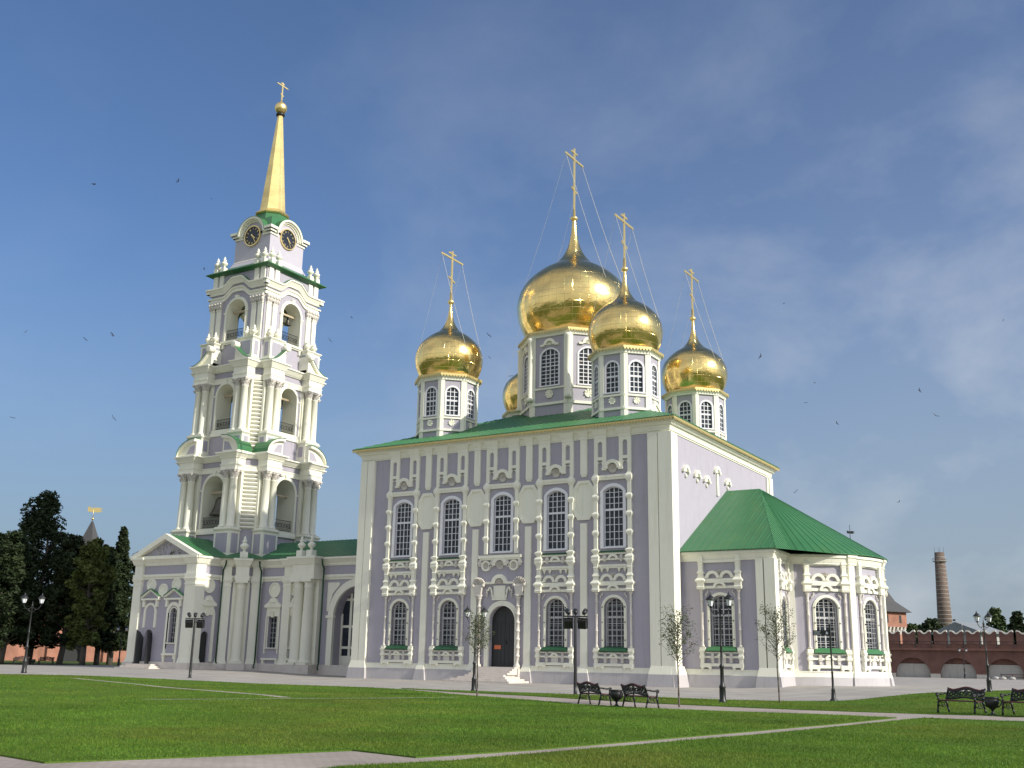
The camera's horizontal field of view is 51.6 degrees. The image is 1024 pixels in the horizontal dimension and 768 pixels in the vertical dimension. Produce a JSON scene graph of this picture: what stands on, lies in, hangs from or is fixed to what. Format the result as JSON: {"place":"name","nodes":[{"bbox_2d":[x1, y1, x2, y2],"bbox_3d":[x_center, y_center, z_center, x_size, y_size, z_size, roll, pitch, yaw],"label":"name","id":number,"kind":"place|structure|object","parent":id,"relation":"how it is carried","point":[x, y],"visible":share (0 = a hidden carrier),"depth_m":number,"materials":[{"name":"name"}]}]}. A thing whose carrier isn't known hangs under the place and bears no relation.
{"place":"outdoors","nodes":[
{"label":"outdoors","id":0,"kind":"place"},
{"bbox_2d":[0,660,121,665],"bbox_3d":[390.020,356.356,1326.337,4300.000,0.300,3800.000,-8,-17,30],"label":"ground","id":1,"kind":"structure","parent":0,"point":[7,662],"depth_m":157.78,"materials":[{"name":"green plant"}]},
{"bbox_2d":[12,656,29,664],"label":"park bench","id":2,"kind":"object","parent":1,"relation":"on","point":[19,659],"visible":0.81,"depth_m":125.92,"materials":[{"name":"black metal"}]},
{"bbox_2d":[0,528,43,663],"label":"dark tree","id":3,"kind":"object","parent":1,"relation":"on","point":[17,575],"visible":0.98,"depth_m":132.82,"materials":[{"name":"green plant"}]},
{"bbox_2d":[0,489,68,663],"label":"dark tree","id":4,"kind":"object","parent":1,"relation":"on","point":[37,525],"visible":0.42,"depth_m":142.78,"materials":[{"name":"green plant"}]},
{"bbox_2d":[38,656,54,664],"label":"park bench","id":5,"kind":"object","parent":1,"relation":"on","point":[47,657],"visible":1,"depth_m":127.61,"materials":[{"name":"black metal"}]},
{"bbox_2d":[34,533,91,664],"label":"dark tree","id":6,"kind":"object","parent":1,"relation":"on","point":[64,566],"visible":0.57,"depth_m":136.09,"materials":[{"name":"green plant"}]},
{"bbox_2d":[4,629,125,661],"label":"brick wall","id":7,"kind":"structure","parent":1,"relation":"on","point":[12,652],"depth_m":201.33,"materials":[{"name":"brick"}]},
{"bbox_2d":[63,640,80,661],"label":"monument","id":8,"kind":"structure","parent":7,"relation":"in","point":[70,655],"depth_m":203.49,"materials":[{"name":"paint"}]},
{"bbox_2d":[52,504,102,614],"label":"brick tower","id":9,"kind":"structure","parent":1,"relation":"on","point":[90,534],"depth_m":218.32,"materials":[{"name":"paint"}]},
{"bbox_2d":[64,537,117,664],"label":"poplar","id":10,"kind":"object","parent":1,"relation":"on","point":[92,562],"visible":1,"depth_m":132.58,"materials":[{"name":"green plant"}]},
{"bbox_2d":[91,547,127,664],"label":"dark tree","id":11,"kind":"object","parent":1,"relation":"on","point":[115,613],"visible":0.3,"depth_m":142.08,"materials":[{"name":"green plant"}]},
{"bbox_2d":[106,526,132,664],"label":"dark tree","id":12,"kind":"object","parent":1,"relation":"on","point":[123,547],"visible":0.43,"depth_m":149.50,"materials":[{"name":"green plant"}]},
{"bbox_2d":[118,551,137,650],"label":"dark tree","id":13,"kind":"object","parent":1,"relation":"on","point":[130,581],"visible":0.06,"depth_m":158.24,"materials":[{"name":"green plant"}]},
{"bbox_2d":[847,525,911,643],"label":"brick tower","id":14,"kind":"structure","parent":1,"relation":"on","point":[896,612],"depth_m":193.90,"materials":[{"name":"brick"}]},
{"bbox_2d":[906,623,917,643],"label":"background tree","id":15,"kind":"object","parent":1,"relation":"on","point":[910,627],"visible":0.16,"depth_m":264.71,"materials":[{"name":"green plant"}]},
{"bbox_2d":[916,617,944,643],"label":"background tree","id":16,"kind":"object","parent":1,"relation":"on","point":[930,624],"visible":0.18,"depth_m":253.70,"materials":[{"name":"green plant"}]},
{"bbox_2d":[932,549,952,626],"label":"factory chimney","id":17,"kind":"object","parent":1,"relation":"on","point":[944,616],"visible":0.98,"depth_m":436.81,"materials":[{"name":"brick"}]},
{"bbox_2d":[888,630,1023,679],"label":"fortress wall","id":18,"kind":"structure","parent":1,"relation":"on","point":[925,657],"depth_m":174.97,"materials":[{"name":"red brick"}]},
{"bbox_2d":[931,622,1005,643],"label":"canopy tent","id":19,"kind":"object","parent":1,"relation":"on","point":[955,627],"depth_m":233.05,"materials":[{"name":"grey metal"}]},
{"bbox_2d":[984,606,1007,632],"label":"background tree","id":20,"kind":"object","parent":1,"relation":"on","point":[998,622],"visible":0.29,"depth_m":239.96,"materials":[{"name":"green plant"}]},
{"bbox_2d":[1007,610,1023,644],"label":"background tree","id":21,"kind":"object","parent":1,"relation":"on","point":[1016,618],"visible":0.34,"depth_m":242.69,"materials":[{"name":"green plant"}]},
{"bbox_2d":[73,678,283,696],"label":"path","id":22,"kind":"structure","parent":0,"point":[190,689],"depth_m":51.64,"materials":[{"name":"grey concrete"}]},
{"bbox_2d":[261,697,441,698],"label":"path","id":23,"kind":"structure","parent":0,"point":[312,698],"depth_m":42.44,"materials":[{"name":"grey concrete"}]},
{"bbox_2d":[0,674,1023,767],"bbox_3d":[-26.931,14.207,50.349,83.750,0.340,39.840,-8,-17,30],"label":"lawn","id":24,"kind":"structure","parent":0,"point":[282,747],"depth_m":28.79,"materials":[{"name":"green plant"}]},
{"bbox_2d":[464,606,493,696],"bbox_3d":[-1.601,12.365,48.788,1.522,4.171,1.659,0,-15,6],"label":"young tree","id":25,"kind":"object","parent":24,"relation":"on","point":[479,627],"visible":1,"depth_m":48.91,"materials":[{"name":"green plant"}]},
{"bbox_2d":[620,683,659,708],"bbox_3d":[4.803,11.741,39.935,0.734,0.922,1.575,9,-17,-27],"label":"park bench","id":26,"kind":"object","parent":24,"relation":"on","point":[632,689],"visible":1,"depth_m":39.77,"materials":[{"name":"black metal"}]},
{"bbox_2d":[0,665,1023,720],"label":"plaza","id":27,"kind":"structure","parent":0,"point":[909,685],"depth_m":74.22,"materials":[{"name":"grey concrete"}]},
{"bbox_2d":[21,592,45,672],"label":"street lamp","id":28,"kind":"object","parent":27,"relation":"on","point":[25,597],"visible":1,"depth_m":72.35,"materials":[{"name":"black metal"}]},
{"bbox_2d":[116,625,127,665],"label":"street lamp","id":29,"kind":"object","parent":27,"relation":"on","point":[118,628],"visible":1,"depth_m":133.58,"materials":[{"name":"black metal"}]},
{"bbox_2d":[185,612,204,677],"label":"floodlight mast","id":30,"kind":"object","parent":27,"relation":"on","point":[197,623],"visible":0.96,"depth_m":73.89,"materials":[{"name":"black metal"}]},
{"bbox_2d":[114,82,356,675],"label":"bell tower","id":31,"kind":"structure","parent":27,"relation":"on","point":[253,581],"depth_m":116.62,"materials":[{"name":"white paint"}]},
{"bbox_2d":[133,630,143,663],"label":"door leaf","id":32,"kind":"structure","parent":31,"relation":"in","point":[139,637],"depth_m":109.88,"materials":[{"name":"paint"}]},
{"bbox_2d":[144,630,151,663],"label":"door leaf","id":33,"kind":"structure","parent":31,"relation":"in","point":[149,637],"depth_m":109.08,"materials":[{"name":"paint"}]},
{"bbox_2d":[165,605,177,648],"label":"arched window","id":34,"kind":"structure","parent":31,"relation":"in","point":[173,627],"depth_m":108.95,"materials":[{"name":"beige paint"}]},
{"bbox_2d":[199,631,206,662],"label":"door","id":35,"kind":"structure","parent":31,"relation":"in","point":[203,638],"depth_m":108.29,"materials":[{"name":"paint"}]},
{"bbox_2d":[209,494,221,516],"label":"bell","id":36,"kind":"object","parent":31,"relation":"hanging from","point":[215,511],"visible":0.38,"depth_m":117.89,"materials":[{"name":"brown metal"}]},
{"bbox_2d":[263,608,279,653],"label":"arched window","id":37,"kind":"structure","parent":31,"relation":"in","point":[275,625],"depth_m":110.13,"materials":[{"name":"beige paint"}]},
{"bbox_2d":[284,317,290,325],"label":"bell","id":38,"kind":"object","parent":31,"relation":"hanging from","point":[287,322],"visible":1,"depth_m":126.07,"materials":[{"name":"brown metal"}]},
{"bbox_2d":[289,610,292,647],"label":"arched window","id":39,"kind":"structure","parent":31,"relation":"in","point":[292,610],"depth_m":108.64,"materials":[{"name":"beige paint"}]},
{"bbox_2d":[346,148,894,687],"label":"cathedral","id":40,"kind":"structure","parent":27,"relation":"on","point":[600,486],"depth_m":87.66,"materials":[{"name":"white paint"}]},
{"bbox_2d":[384,599,409,648],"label":"barred window","id":41,"kind":"structure","parent":40,"relation":"in","point":[400,630],"depth_m":92.62,"materials":[{"name":"beige paint"}]},
{"bbox_2d":[390,499,413,560],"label":"window","id":42,"kind":"structure","parent":40,"relation":"in","point":[402,546],"depth_m":94.54,"materials":[{"name":"white paint"}]},
{"bbox_2d":[433,598,458,649],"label":"barred window","id":43,"kind":"structure","parent":40,"relation":"in","point":[449,618],"depth_m":89.97,"materials":[{"name":"beige paint"}]},
{"bbox_2d":[438,496,462,559],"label":"window","id":44,"kind":"structure","parent":40,"relation":"in","point":[452,534],"depth_m":91.90,"materials":[{"name":"white paint"}]},
{"bbox_2d":[490,492,513,553],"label":"window","id":45,"kind":"structure","parent":40,"relation":"in","point":[502,526],"depth_m":89.27,"materials":[{"name":"white paint"}]},
{"bbox_2d":[491,606,514,666],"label":"door","id":46,"kind":"structure","parent":40,"relation":"in","point":[503,622],"depth_m":87.05,"materials":[{"name":"paint"}]},
{"bbox_2d":[540,596,567,650],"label":"barred window","id":47,"kind":"structure","parent":40,"relation":"in","point":[557,635],"depth_m":84.75,"materials":[{"name":"beige paint"}]},
{"bbox_2d":[542,488,567,554],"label":"window","id":48,"kind":"structure","parent":40,"relation":"in","point":[557,540],"depth_m":86.61,"materials":[{"name":"white paint"}]},
{"bbox_2d":[599,483,626,552],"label":"window","id":49,"kind":"structure","parent":40,"relation":"in","point":[613,528],"depth_m":84.00,"materials":[{"name":"white paint"}]},
{"bbox_2d":[599,595,627,651],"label":"barred window","id":50,"kind":"structure","parent":40,"relation":"in","point":[616,607],"depth_m":82.06,"materials":[{"name":"beige paint"}]},
{"bbox_2d":[705,592,736,650],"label":"barred window","id":51,"kind":"structure","parent":40,"relation":"in","point":[728,627],"depth_m":79.48,"materials":[{"name":"beige paint"}]},
{"bbox_2d":[781,593,792,651],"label":"barred window","id":52,"kind":"structure","parent":40,"relation":"in","point":[782,595],"depth_m":79.26,"materials":[{"name":"beige paint"}]},
{"bbox_2d":[812,595,845,653],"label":"barred window","id":53,"kind":"structure","parent":40,"relation":"in","point":[824,609],"depth_m":80.53,"materials":[{"name":"beige paint"}]},
{"bbox_2d":[862,597,884,654],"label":"barred window","id":54,"kind":"structure","parent":40,"relation":"in","point":[866,610],"depth_m":82.12,"materials":[{"name":"beige paint"}]},
{"bbox_2d":[813,622,837,700],"bbox_3d":[15.510,13.791,52.581,0.390,3.880,1.180,13,-19,-39],"label":"signpost","id":55,"kind":"object","parent":27,"relation":"on","point":[825,632],"visible":0.93,"depth_m":52.37,"materials":[{"name":"black metal"}]},
{"bbox_2d":[958,648,967,678],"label":"street lamp","id":56,"kind":"object","parent":27,"relation":"on","point":[965,649],"visible":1,"depth_m":169.46,"materials":[{"name":"black metal"}]},
{"bbox_2d":[1000,674,1023,677],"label":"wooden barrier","id":57,"kind":"object","parent":27,"relation":"on","point":[1012,675],"visible":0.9,"depth_m":163.25,"materials":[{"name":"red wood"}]},
{"bbox_2d":[0,689,1023,767],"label":"path","id":58,"kind":"structure","parent":0,"point":[314,760],"depth_m":17.79,"materials":[{"name":"grey concrete"}]},
{"bbox_2d":[576,681,611,705],"bbox_3d":[3.251,12.311,42.217,0.734,0.922,1.575,9,-17,-27],"label":"park bench","id":59,"kind":"object","parent":58,"relation":"on","point":[594,688],"visible":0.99,"depth_m":41.98,"materials":[{"name":"black metal"}]},
{"bbox_2d":[610,690,622,705],"bbox_3d":[4.050,12.180,41.104,0.497,0.628,0.573,1,-15,2],"label":"urn bin","id":60,"kind":"object","parent":58,"relation":"on","point":[616,696],"visible":0.93,"depth_m":40.95,"materials":[{"name":"black metal"}]},
{"bbox_2d":[0,0,1023,631],"label":"sky","id":61,"kind":"structure","parent":0,"point":[856,167],"materials":[{"name":"blue"}]},
{"bbox_2d":[659,604,701,706],"bbox_3d":[6.540,10.743,41.826,1.808,4.061,2.094,-8,-17,30],"label":"young tree","id":62,"kind":"object","parent":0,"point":[671,645],"visible":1,"depth_m":42.09,"materials":[{"name":"green plant"}]},
{"bbox_2d":[401,688,1023,716],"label":"lawn","id":63,"kind":"structure","parent":0,"point":[895,707],"depth_m":45.65,"materials":[{"name":"green plant"}]},
{"bbox_2d":[464,606,487,690],"bbox_3d":[-2.053,14.646,58.605,1.396,4.712,0.446,-1,-15,9],"label":"street lamp","id":64,"kind":"object","parent":63,"relation":"on","point":[474,678],"visible":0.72,"depth_m":58.47,"materials":[{"name":"black metal"}]},
{"bbox_2d":[563,608,587,693],"bbox_3d":[3.336,14.115,55.818,1.338,4.516,0.638,-1,-15,6],"label":"floodlight mast","id":65,"kind":"object","parent":63,"relation":"on","point":[568,623],"visible":0.97,"depth_m":56.03,"materials":[{"name":"black metal"}]},
{"bbox_2d":[705,591,733,702],"bbox_3d":[9.385,11.837,47.576,0.470,4.960,1.470,14,-20,-42],"label":"street lamp","id":66,"kind":"object","parent":63,"relation":"on","point":[728,598],"visible":0.99,"depth_m":47.58,"materials":[{"name":"black metal"}]},
{"bbox_2d":[754,601,795,702],"bbox_3d":[11.933,12.167,48.009,2.249,4.632,2.005,13,-19,-39],"label":"young tree","id":67,"kind":"object","parent":63,"relation":"on","point":[776,635],"visible":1,"depth_m":48.10,"materials":[{"name":"green plant"}]},
{"bbox_2d":[935,687,986,713],"bbox_3d":[16.465,11.589,38.847,0.777,0.976,1.668,9,-17,-27],"label":"park bench","id":68,"kind":"object","parent":63,"relation":"on","point":[980,694],"visible":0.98,"depth_m":39.01,"materials":[{"name":"black metal"}]},
{"bbox_2d":[973,611,992,691],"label":"street lamp","id":69,"kind":"object","parent":63,"relation":"on","point":[977,616],"visible":0.98,"depth_m":66.68,"materials":[{"name":"black metal"}]},
{"bbox_2d":[982,697,1001,714],"bbox_3d":[17.031,11.422,37.598,0.497,0.628,0.573,1,-15,2],"label":"urn bin","id":70,"kind":"object","parent":63,"relation":"on","point":[992,704],"visible":0.94,"depth_m":37.46,"materials":[{"name":"black metal"}]},
{"bbox_2d":[1000,688,1023,714],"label":"park bench","id":71,"kind":"object","parent":63,"relation":"on","point":[1015,699],"visible":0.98,"depth_m":37.00,"materials":[{"name":"black metal"}]}
]}

